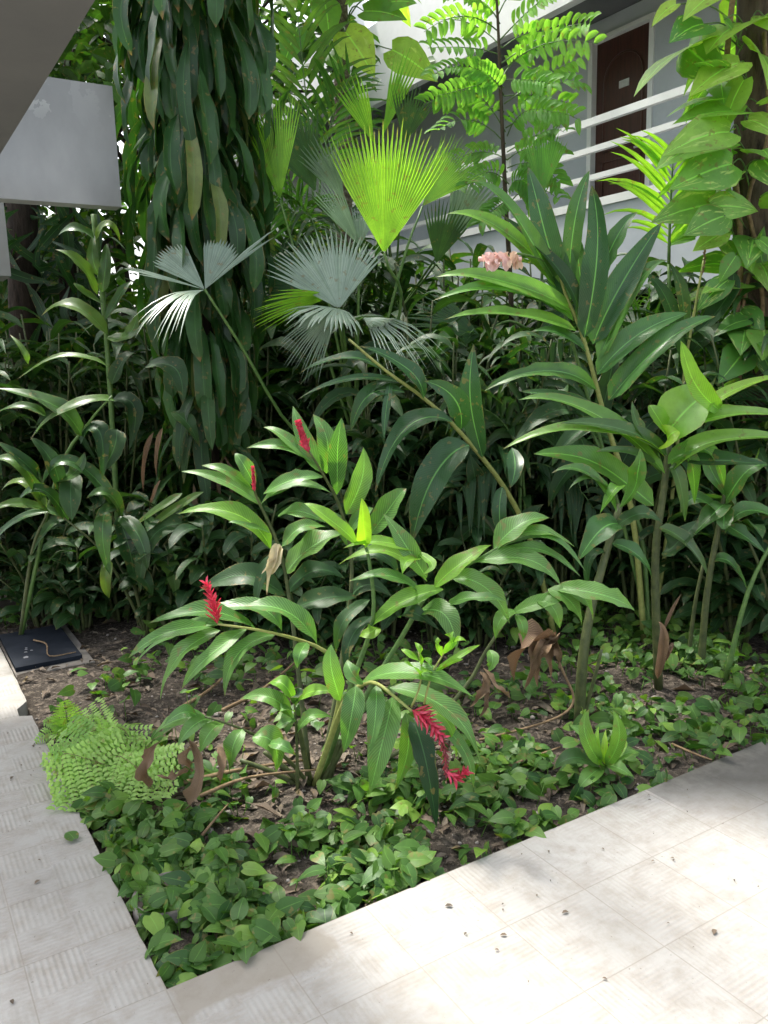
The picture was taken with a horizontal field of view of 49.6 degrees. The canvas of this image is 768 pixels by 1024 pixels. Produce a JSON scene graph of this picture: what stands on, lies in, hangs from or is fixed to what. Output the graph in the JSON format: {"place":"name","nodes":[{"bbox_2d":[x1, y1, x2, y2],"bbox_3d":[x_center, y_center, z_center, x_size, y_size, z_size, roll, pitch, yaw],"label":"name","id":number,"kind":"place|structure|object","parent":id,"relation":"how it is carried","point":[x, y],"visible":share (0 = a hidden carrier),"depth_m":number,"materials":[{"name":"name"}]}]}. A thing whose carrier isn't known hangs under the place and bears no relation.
{"place":"outdoors","nodes":[
{"label":"outdoors","id":0,"kind":"place"},
{"bbox_2d":[40,0,375,312],"label":"sky","id":1,"kind":"structure","parent":0,"point":[368,24],"materials":[{"name":"white"}]},
{"bbox_2d":[0,648,767,1023],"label":"path","id":2,"kind":"structure","parent":0,"point":[698,836],"depth_m":2.35,"materials":[{"name":"concrete"}]},
{"bbox_2d":[0,448,767,988],"bbox_3d":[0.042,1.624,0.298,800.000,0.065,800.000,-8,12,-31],"label":"ground","id":3,"kind":"structure","parent":0,"point":[96,644],"depth_m":4.03,"materials":[{"name":"soil"}]},
{"bbox_2d":[0,365,45,559],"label":"ginger thicket","id":4,"kind":"object","parent":3,"relation":"on","point":[5,438],"visible":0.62,"depth_m":5.56,"materials":[{"name":"green plant"}]},
{"bbox_2d":[0,320,75,465],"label":"shade shrub","id":5,"kind":"object","parent":3,"relation":"on","point":[12,364],"visible":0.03,"depth_m":6.31,"materials":[{"name":"green plant"}]},
{"bbox_2d":[0,523,76,626],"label":"shade shrub","id":6,"kind":"object","parent":3,"relation":"on","point":[16,585],"visible":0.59,"depth_m":5.25,"materials":[{"name":"green plant"}]},
{"bbox_2d":[0,347,81,579],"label":"shade shrub","id":7,"kind":"object","parent":3,"relation":"on","point":[22,429],"visible":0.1,"depth_m":5.87,"materials":[{"name":"green plant"}]},
{"bbox_2d":[0,338,87,598],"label":"ginger thicket","id":8,"kind":"object","parent":3,"relation":"on","point":[10,493],"visible":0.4,"depth_m":5.69,"materials":[{"name":"green plant"}]},
{"bbox_2d":[0,624,94,677],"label":"inspection cover","id":9,"kind":"object","parent":3,"relation":"on","point":[24,653],"visible":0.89,"depth_m":4.82,"materials":[{"name":"dark metal"},{"name":"rough concrete"}]},
{"bbox_2d":[3,488,95,589],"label":"shade shrub","id":10,"kind":"object","parent":3,"relation":"on","point":[21,537],"visible":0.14,"depth_m":5.68,"materials":[{"name":"green plant"}]},
{"bbox_2d":[0,0,121,280],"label":"walkway building","id":11,"kind":"structure","parent":3,"relation":"on","point":[58,144],"depth_m":4.64,"materials":[{"name":"paint"}]},
{"bbox_2d":[0,335,125,634],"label":"arching lily","id":12,"kind":"object","parent":3,"relation":"on","point":[110,444],"visible":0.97,"depth_m":4.76,"materials":[{"name":"green plant"}]},
{"bbox_2d":[0,306,128,547],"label":"ginger thicket","id":13,"kind":"object","parent":3,"relation":"on","point":[49,369],"visible":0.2,"depth_m":5.74,"materials":[{"name":"green plant"}]},
{"bbox_2d":[34,700,97,743],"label":"sword fern","id":14,"kind":"object","parent":3,"relation":"on","point":[56,722],"visible":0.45,"depth_m":3.60,"materials":[{"name":"green plant"}]},
{"bbox_2d":[0,0,141,492],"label":"old tree","id":15,"kind":"object","parent":3,"relation":"on","point":[27,282],"visible":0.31,"depth_m":6.43,"materials":[{"name":"green plant"}]},
{"bbox_2d":[4,4,143,315],"bbox_3d":[-4.210,-3.691,9.957,6.073,7.400,4.948,-1,10,4],"label":"garden tree","id":16,"kind":"object","parent":3,"relation":"on","point":[93,42],"visible":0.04,"depth_m":10.36,"materials":[{"name":"green plant"}]},
{"bbox_2d":[21,521,128,632],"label":"shade shrub","id":17,"kind":"object","parent":3,"relation":"on","point":[73,608],"visible":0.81,"depth_m":5.13,"materials":[{"name":"green plant"}]},
{"bbox_2d":[31,495,125,577],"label":"shade shrub","id":18,"kind":"object","parent":3,"relation":"on","point":[88,517],"visible":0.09,"depth_m":5.46,"materials":[{"name":"green plant"}]},
{"bbox_2d":[0,318,162,520],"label":"shade shrub","id":19,"kind":"object","parent":3,"relation":"on","point":[81,388],"visible":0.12,"depth_m":6.09,"materials":[{"name":"green plant"}]},
{"bbox_2d":[0,223,165,462],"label":"ginger thicket","id":20,"kind":"object","parent":3,"relation":"on","point":[111,289],"visible":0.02,"depth_m":7.36,"materials":[{"name":"green plant"}]},
{"bbox_2d":[42,214,143,614],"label":"tall cane lily","id":21,"kind":"object","parent":3,"relation":"on","point":[98,263],"visible":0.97,"depth_m":5.17,"materials":[{"name":"green plant"}]},
{"bbox_2d":[13,323,179,589],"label":"ginger thicket","id":22,"kind":"object","parent":3,"relation":"on","point":[136,378],"visible":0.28,"depth_m":5.82,"materials":[{"name":"green plant"}]},
{"bbox_2d":[41,173,157,418],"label":"sunlit shrub","id":23,"kind":"object","parent":3,"relation":"on","point":[132,300],"visible":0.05,"depth_m":10.96,"materials":[{"name":"green plant"}]},
{"bbox_2d":[56,511,144,621],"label":"shade shrub","id":24,"kind":"object","parent":3,"relation":"on","point":[115,598],"visible":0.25,"depth_m":5.27,"materials":[{"name":"green plant"}]},
{"bbox_2d":[42,322,169,502],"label":"shade shrub","id":25,"kind":"object","parent":3,"relation":"on","point":[121,384],"visible":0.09,"depth_m":6.55,"materials":[{"name":"green plant"}]},
{"bbox_2d":[39,697,184,816],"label":"maidenhair fern","id":26,"kind":"object","parent":3,"relation":"on","point":[120,767],"visible":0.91,"depth_m":3.24,"materials":[{"name":"green plant"}]},
{"bbox_2d":[15,454,215,635],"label":"strap lily","id":27,"kind":"object","parent":3,"relation":"on","point":[65,500],"visible":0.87,"depth_m":4.87,"materials":[{"name":"green plant"}]},
{"bbox_2d":[57,303,182,510],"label":"ginger thicket","id":28,"kind":"object","parent":3,"relation":"on","point":[153,406],"visible":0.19,"depth_m":5.85,"materials":[{"name":"green plant"}]},
{"bbox_2d":[93,524,170,625],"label":"shade shrub","id":29,"kind":"object","parent":3,"relation":"on","point":[114,553],"visible":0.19,"depth_m":5.20,"materials":[{"name":"green plant"}]},
{"bbox_2d":[41,0,268,315],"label":"garden tree","id":30,"kind":"object","parent":3,"relation":"on","point":[114,245],"depth_m":12.85,"materials":[{"name":"green plant"}]},
{"bbox_2d":[97,485,236,635],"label":"shade shrub","id":31,"kind":"object","parent":3,"relation":"on","point":[162,598],"visible":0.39,"depth_m":4.96,"materials":[{"name":"green plant"}]},
{"bbox_2d":[145,541,227,636],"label":"shade shrub","id":32,"kind":"object","parent":3,"relation":"on","point":[184,573],"visible":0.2,"depth_m":4.96,"materials":[{"name":"green plant"}]},
{"bbox_2d":[119,491,265,632],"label":"shade shrub","id":33,"kind":"object","parent":3,"relation":"on","point":[197,571],"visible":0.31,"depth_m":4.88,"materials":[{"name":"green plant"}]},
{"bbox_2d":[112,0,275,593],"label":"hanging dracaena","id":34,"kind":"object","parent":3,"relation":"on","point":[198,83],"visible":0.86,"depth_m":4.86,"materials":[{"name":"green plant"}]},
{"bbox_2d":[160,500,296,631],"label":"shade shrub","id":35,"kind":"object","parent":3,"relation":"on","point":[249,537],"visible":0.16,"depth_m":4.84,"materials":[{"name":"green plant"}]},
{"bbox_2d":[50,0,434,319],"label":"garden tree","id":36,"kind":"object","parent":3,"relation":"on","point":[85,54],"visible":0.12,"depth_m":8.53,"materials":[{"name":"green plant"}]},
{"bbox_2d":[193,535,300,638],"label":"shade shrub","id":37,"kind":"object","parent":3,"relation":"on","point":[250,615],"visible":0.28,"depth_m":4.89,"materials":[{"name":"green plant"}]},
{"bbox_2d":[66,620,433,819],"bbox_3d":[-0.864,0.889,4.207,1.704,0.212,2.349,-8,12,-31],"label":"sparse ground cover","id":38,"kind":"object","parent":3,"relation":"on","point":[115,684],"visible":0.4,"depth_m":4.20,"materials":[{"name":"green plant"}]},
{"bbox_2d":[219,286,350,533],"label":"ginger thicket","id":39,"kind":"object","parent":3,"relation":"on","point":[257,430],"visible":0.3,"depth_m":6.10,"materials":[{"name":"green plant"}]},
{"bbox_2d":[236,309,334,530],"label":"shade shrub","id":40,"kind":"object","parent":3,"relation":"on","point":[275,379],"visible":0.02,"depth_m":6.41,"materials":[{"name":"green plant"}]},
{"bbox_2d":[241,675,332,790],"bbox_3d":[-0.362,0.866,3.122,0.367,0.509,0.208,-2,10,-2],"label":"young ginger","id":41,"kind":"object","parent":3,"relation":"on","point":[278,700],"visible":0.93,"depth_m":3.14,"materials":[{"name":"green plant"}]},
{"bbox_2d":[236,537,338,639],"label":"shade shrub","id":42,"kind":"object","parent":3,"relation":"on","point":[278,572],"visible":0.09,"depth_m":4.78,"materials":[{"name":"green plant"}]},
{"bbox_2d":[250,471,329,574],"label":"shade shrub","id":43,"kind":"object","parent":3,"relation":"on","point":[299,492],"visible":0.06,"depth_m":5.74,"materials":[{"name":"green plant"}]},
{"bbox_2d":[125,92,485,565],"bbox_3d":[-0.364,-0.844,4.897,2.136,3.244,1.340,-2,10,0],"label":"fan palm","id":44,"kind":"object","parent":3,"relation":"on","point":[389,196],"visible":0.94,"depth_m":4.74,"materials":[{"name":"green plant"}]},
{"bbox_2d":[262,551,356,647],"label":"shade shrub","id":45,"kind":"object","parent":3,"relation":"on","point":[316,612],"visible":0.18,"depth_m":4.73,"materials":[{"name":"green plant"}]},
{"bbox_2d":[240,193,384,533],"bbox_3d":[-0.858,-1.132,7.481,2.032,3.066,3.328,3,11,23],"label":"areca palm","id":46,"kind":"object","parent":3,"relation":"on","point":[298,232],"visible":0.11,"depth_m":6.62,"materials":[{"name":"green plant"}]},
{"bbox_2d":[234,0,392,381],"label":"areca palm","id":47,"kind":"object","parent":3,"relation":"on","point":[320,44],"visible":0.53,"depth_m":6.40,"materials":[{"name":"green plant"}]},
{"bbox_2d":[258,368,375,550],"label":"shade shrub","id":48,"kind":"object","parent":3,"relation":"on","point":[313,395],"visible":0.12,"depth_m":6.04,"materials":[{"name":"green plant"}]},
{"bbox_2d":[268,304,389,521],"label":"shade shrub","id":49,"kind":"object","parent":3,"relation":"on","point":[337,412],"visible":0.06,"depth_m":6.32,"materials":[{"name":"green plant"}]},
{"bbox_2d":[249,249,412,549],"bbox_3d":[-0.652,-0.677,6.371,1.518,2.532,1.446,2,11,19],"label":"ginger thicket","id":50,"kind":"object","parent":3,"relation":"on","point":[321,379],"visible":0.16,"depth_m":6.16,"materials":[{"name":"green plant"}]},
{"bbox_2d":[0,534,677,743],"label":"ground cover","id":51,"kind":"object","parent":3,"relation":"on","point":[272,665],"visible":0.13,"depth_m":4.47,"materials":[{"name":"green plant"}]},
{"bbox_2d":[68,724,616,987],"bbox_3d":[-0.188,1.060,3.167,1.792,0.215,1.434,-8,12,-31],"label":"pothos ground cover","id":52,"kind":"object","parent":3,"relation":"on","point":[237,911],"visible":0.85,"depth_m":2.76,"materials":[{"name":"green plant"}]},
{"bbox_2d":[135,741,159,787],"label":"curled dead leaf","id":53,"kind":"object","parent":52,"relation":"on","point":[141,773],"visible":1,"depth_m":3.04,"materials":[{"name":"brown plant"}]},
{"bbox_2d":[157,740,203,811],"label":"curled dead leaf","id":54,"kind":"object","parent":52,"relation":"on","point":[191,792],"visible":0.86,"depth_m":2.97,"materials":[{"name":"brown plant"}]},
{"bbox_2d":[479,618,574,740],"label":"withered palm leaf","id":55,"kind":"object","parent":52,"relation":"on","point":[539,642],"visible":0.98,"depth_m":3.62,"materials":[{"name":"brown plant"}]},
{"bbox_2d":[299,549,389,647],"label":"shade shrub","id":56,"kind":"object","parent":3,"relation":"on","point":[324,622],"visible":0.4,"depth_m":4.78,"materials":[{"name":"green plant"}]},
{"bbox_2d":[272,223,427,430],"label":"ginger thicket","id":57,"kind":"object","parent":3,"relation":"on","point":[412,270],"visible":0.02,"depth_m":7.53,"materials":[{"name":"green plant"}]},
{"bbox_2d":[274,0,437,345],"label":"vine tree","id":58,"kind":"object","parent":3,"relation":"on","point":[359,41],"visible":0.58,"depth_m":6.61,"materials":[{"name":"green plant"}]},
{"bbox_2d":[301,507,420,622],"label":"shade shrub","id":59,"kind":"object","parent":3,"relation":"on","point":[386,531],"visible":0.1,"depth_m":5.07,"materials":[{"name":"green plant"}]},
{"bbox_2d":[301,341,450,600],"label":"ginger thicket","id":60,"kind":"object","parent":3,"relation":"on","point":[368,444],"visible":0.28,"depth_m":5.07,"materials":[{"name":"green plant"}]},
{"bbox_2d":[329,529,430,641],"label":"shade shrub","id":61,"kind":"object","parent":3,"relation":"on","point":[392,620],"visible":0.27,"depth_m":4.87,"materials":[{"name":"green plant"}]},
{"bbox_2d":[129,407,633,827],"bbox_3d":[0.003,0.364,3.155,1.857,1.487,0.980,1,11,14],"label":"red ginger","id":62,"kind":"object","parent":3,"relation":"on","point":[327,452],"visible":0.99,"depth_m":3.18,"materials":[{"name":"green plant"}]},
{"bbox_2d":[470,668,509,715],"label":"curled dead leaf","id":63,"kind":"object","parent":62,"relation":"hanging from","point":[483,690],"visible":1,"depth_m":3.28,"materials":[{"name":"brown plant"}]},
{"bbox_2d":[1,567,765,937],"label":"leaf litter","id":64,"kind":"object","parent":3,"relation":"on","point":[255,783],"visible":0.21,"depth_m":3.77,"materials":[{"name":"brown plant"}]},
{"bbox_2d":[260,44,509,367],"bbox_3d":[-0.008,-1.443,6.475,1.855,3.819,0.844,-2,10,-3],"label":"fan palm","id":65,"kind":"object","parent":3,"relation":"on","point":[305,166],"visible":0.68,"depth_m":5.97,"materials":[{"name":"green plant"}]},
{"bbox_2d":[35,631,749,898],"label":"pebbles","id":66,"kind":"object","parent":3,"relation":"on","point":[346,797],"visible":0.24,"depth_m":3.59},
{"bbox_2d":[338,312,448,485],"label":"shade shrub","id":67,"kind":"object","parent":3,"relation":"on","point":[366,339],"visible":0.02,"depth_m":6.42,"materials":[{"name":"green plant"}]},
{"bbox_2d":[259,243,567,465],"bbox_3d":[0.325,-0.733,6.465,2.774,2.555,1.694,5,12,31],"label":"areca palm","id":68,"kind":"object","parent":3,"relation":"on","point":[382,287],"visible":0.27,"depth_m":6.10,"materials":[{"name":"green plant"}]},
{"bbox_2d":[327,290,511,582],"bbox_3d":[0.196,-0.334,5.362,1.229,2.152,1.290,3,11,25],"label":"ginger thicket","id":69,"kind":"object","parent":3,"relation":"on","point":[405,401],"visible":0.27,"depth_m":5.24,"materials":[{"name":"green plant"}]},
{"bbox_2d":[299,338,556,634],"bbox_3d":[0.349,-0.041,4.497,0.902,1.773,1.333,9,15,44],"label":"arching ginger","id":70,"kind":"object","parent":3,"relation":"on","point":[443,459],"visible":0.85,"depth_m":4.29,"materials":[{"name":"green plant"}]},
{"bbox_2d":[393,555,465,645],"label":"shade shrub","id":71,"kind":"object","parent":3,"relation":"on","point":[448,592],"visible":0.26,"depth_m":4.82,"materials":[{"name":"green plant"}]},
{"bbox_2d":[347,327,516,564],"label":"ginger thicket","id":72,"kind":"object","parent":3,"relation":"on","point":[446,336],"visible":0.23,"depth_m":5.09,"materials":[{"name":"green plant"}]},
{"bbox_2d":[393,500,491,597],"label":"shade shrub","id":73,"kind":"object","parent":3,"relation":"on","point":[476,536],"visible":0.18,"depth_m":5.08,"materials":[{"name":"green plant"}]},
{"bbox_2d":[360,250,543,481],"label":"ginger thicket","id":74,"kind":"object","parent":3,"relation":"on","point":[444,259],"visible":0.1,"depth_m":6.19,"materials":[{"name":"green plant"}]},
{"bbox_2d":[394,238,533,355],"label":"ginger thicket","id":75,"kind":"object","parent":3,"relation":"on","point":[479,251],"visible":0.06,"depth_m":7.03,"materials":[{"name":"green plant"}]},
{"bbox_2d":[396,325,569,592],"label":"ginger thicket","id":76,"kind":"object","parent":3,"relation":"on","point":[510,360],"visible":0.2,"depth_m":5.03,"materials":[{"name":"green plant"}]},
{"bbox_2d":[233,0,733,438],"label":"apartment building","id":77,"kind":"structure","parent":3,"relation":"on","point":[630,49],"depth_m":8.10,"materials":[{"name":"white paint"}]},
{"bbox_2d":[586,11,655,199],"bbox_3d":[2.282,-3.559,7.978,0.122,1.999,0.810,-8,12,-31],"label":"door","id":78,"kind":"structure","parent":77,"relation":"in","point":[617,63],"depth_m":7.95,"materials":[{"name":"brown paint"}]},
{"bbox_2d":[437,534,544,647],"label":"shade shrub","id":79,"kind":"object","parent":3,"relation":"on","point":[476,613],"visible":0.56,"depth_m":4.76,"materials":[{"name":"green plant"}]},
{"bbox_2d":[413,0,606,356],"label":"pinnate tree","id":80,"kind":"object","parent":3,"relation":"on","point":[481,82],"visible":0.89,"depth_m":5.42,"materials":[{"name":"green plant"}]},
{"bbox_2d":[472,547,561,630],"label":"shade shrub","id":81,"kind":"object","parent":3,"relation":"on","point":[537,582],"visible":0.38,"depth_m":4.87,"materials":[{"name":"green plant"}]},
{"bbox_2d":[433,336,620,603],"bbox_3d":[0.843,-0.138,4.936,1.162,1.768,0.342,-1,10,1],"label":"areca palm","id":82,"kind":"object","parent":3,"relation":"on","point":[575,498],"visible":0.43,"depth_m":4.91,"materials":[{"name":"green plant"}]},
{"bbox_2d":[462,255,624,541],"bbox_3d":[1.308,-0.855,7.063,1.446,2.532,1.518,1,11,15],"label":"ginger thicket","id":83,"kind":"object","parent":3,"relation":"on","point":[527,300],"visible":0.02,"depth_m":6.62,"materials":[{"name":"green plant"}]},
{"bbox_2d":[458,277,647,541],"bbox_3d":[1.218,-0.532,5.971,1.366,2.278,1.301,5,12,33],"label":"ginger thicket","id":84,"kind":"object","parent":3,"relation":"on","point":[531,323],"visible":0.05,"depth_m":5.90,"materials":[{"name":"green plant"}]},
{"bbox_2d":[479,325,642,604],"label":"ginger thicket","id":85,"kind":"object","parent":3,"relation":"on","point":[560,567],"visible":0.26,"depth_m":5.12,"materials":[{"name":"green plant"}]},
{"bbox_2d":[385,564,767,809],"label":"shade ground cover","id":86,"kind":"object","parent":3,"relation":"on","point":[709,731],"visible":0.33,"depth_m":3.89,"materials":[{"name":"green plant"}]},
{"bbox_2d":[547,518,620,606],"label":"shade shrub","id":87,"kind":"object","parent":3,"relation":"on","point":[609,577],"visible":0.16,"depth_m":5.33,"materials":[{"name":"green plant"}]},
{"bbox_2d":[401,132,767,495],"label":"fan palm","id":88,"kind":"object","parent":3,"relation":"on","point":[544,162],"visible":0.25,"depth_m":5.30,"materials":[{"name":"green plant"}]},
{"bbox_2d":[433,167,740,642],"bbox_3d":[1.154,-0.509,4.548,1.826,2.627,0.665,-4,11,-15],"label":"shell ginger","id":89,"kind":"object","parent":3,"relation":"on","point":[570,266],"visible":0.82,"depth_m":4.31,"materials":[{"name":"green plant"}]},
{"bbox_2d":[553,709,638,787],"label":"rosette plant","id":90,"kind":"object","parent":3,"relation":"on","point":[594,755],"visible":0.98,"depth_m":3.16,"materials":[{"name":"green plant"}]},
{"bbox_2d":[521,252,695,540],"bbox_3d":[1.477,-0.551,5.715,1.373,2.405,1.442,3,12,25],"label":"ginger thicket","id":91,"kind":"object","parent":3,"relation":"on","point":[561,315],"visible":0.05,"depth_m":5.54,"materials":[{"name":"green plant"}]},
{"bbox_2d":[554,449,662,721],"bbox_3d":[0.983,0.344,3.685,0.519,1.267,0.201,-2,10,-3],"label":"thick cane ginger","id":92,"kind":"object","parent":3,"relation":"on","point":[600,528],"visible":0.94,"depth_m":3.65,"materials":[{"name":"green plant"}]},
{"bbox_2d":[580,484,678,610],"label":"shade shrub","id":93,"kind":"object","parent":3,"relation":"on","point":[612,573],"visible":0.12,"depth_m":5.34,"materials":[{"name":"green plant"}]},
{"bbox_2d":[504,341,767,690],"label":"tall ginger","id":94,"kind":"object","parent":3,"relation":"on","point":[693,403],"visible":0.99,"depth_m":3.85,"materials":[{"name":"green plant"}]},
{"bbox_2d":[571,269,712,573],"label":"ginger thicket","id":95,"kind":"object","parent":3,"relation":"on","point":[653,301],"visible":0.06,"depth_m":5.47,"materials":[{"name":"green plant"}]},
{"bbox_2d":[555,321,729,619],"bbox_3d":[1.566,-0.219,5.201,1.084,1.899,1.139,3,11,22],"label":"ginger thicket","id":96,"kind":"object","parent":3,"relation":"on","point":[650,384],"visible":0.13,"depth_m":4.92,"materials":[{"name":"green plant"}]},
{"bbox_2d":[578,128,740,522],"bbox_3d":[1.734,-0.802,5.114,1.193,2.962,0.510,-1,10,1],"label":"areca palm","id":97,"kind":"object","parent":3,"relation":"on","point":[653,152],"visible":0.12,"depth_m":4.99,"materials":[{"name":"green plant"}]},
{"bbox_2d":[617,493,717,617],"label":"shade shrub","id":98,"kind":"object","parent":3,"relation":"on","point":[675,593],"visible":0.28,"depth_m":4.93,"materials":[{"name":"green plant"}]},
{"bbox_2d":[580,279,767,578],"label":"ginger thicket","id":99,"kind":"object","parent":3,"relation":"on","point":[734,304],"visible":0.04,"depth_m":5.07,"materials":[{"name":"green plant"}]},
{"bbox_2d":[623,318,767,617],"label":"ginger thicket","id":100,"kind":"object","parent":3,"relation":"on","point":[750,489],"visible":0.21,"depth_m":4.74,"materials":[{"name":"green plant"}]},
{"bbox_2d":[634,0,767,617],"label":"vine tree","id":101,"kind":"object","parent":3,"relation":"on","point":[724,62],"visible":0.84,"depth_m":4.47,"materials":[{"name":"green plant"}]},
{"bbox_2d":[659,492,767,642],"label":"shade shrub","id":102,"kind":"object","parent":3,"relation":"on","point":[752,611],"visible":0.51,"depth_m":4.73,"materials":[{"name":"green plant"}]},
{"bbox_2d":[662,316,767,627],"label":"ginger thicket","id":103,"kind":"object","parent":3,"relation":"on","point":[707,332],"visible":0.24,"depth_m":4.70,"materials":[{"name":"green plant"}]},
{"bbox_2d":[690,493,767,638],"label":"shade shrub","id":104,"kind":"object","parent":3,"relation":"on","point":[759,591],"visible":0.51,"depth_m":4.57,"materials":[{"name":"green plant"}]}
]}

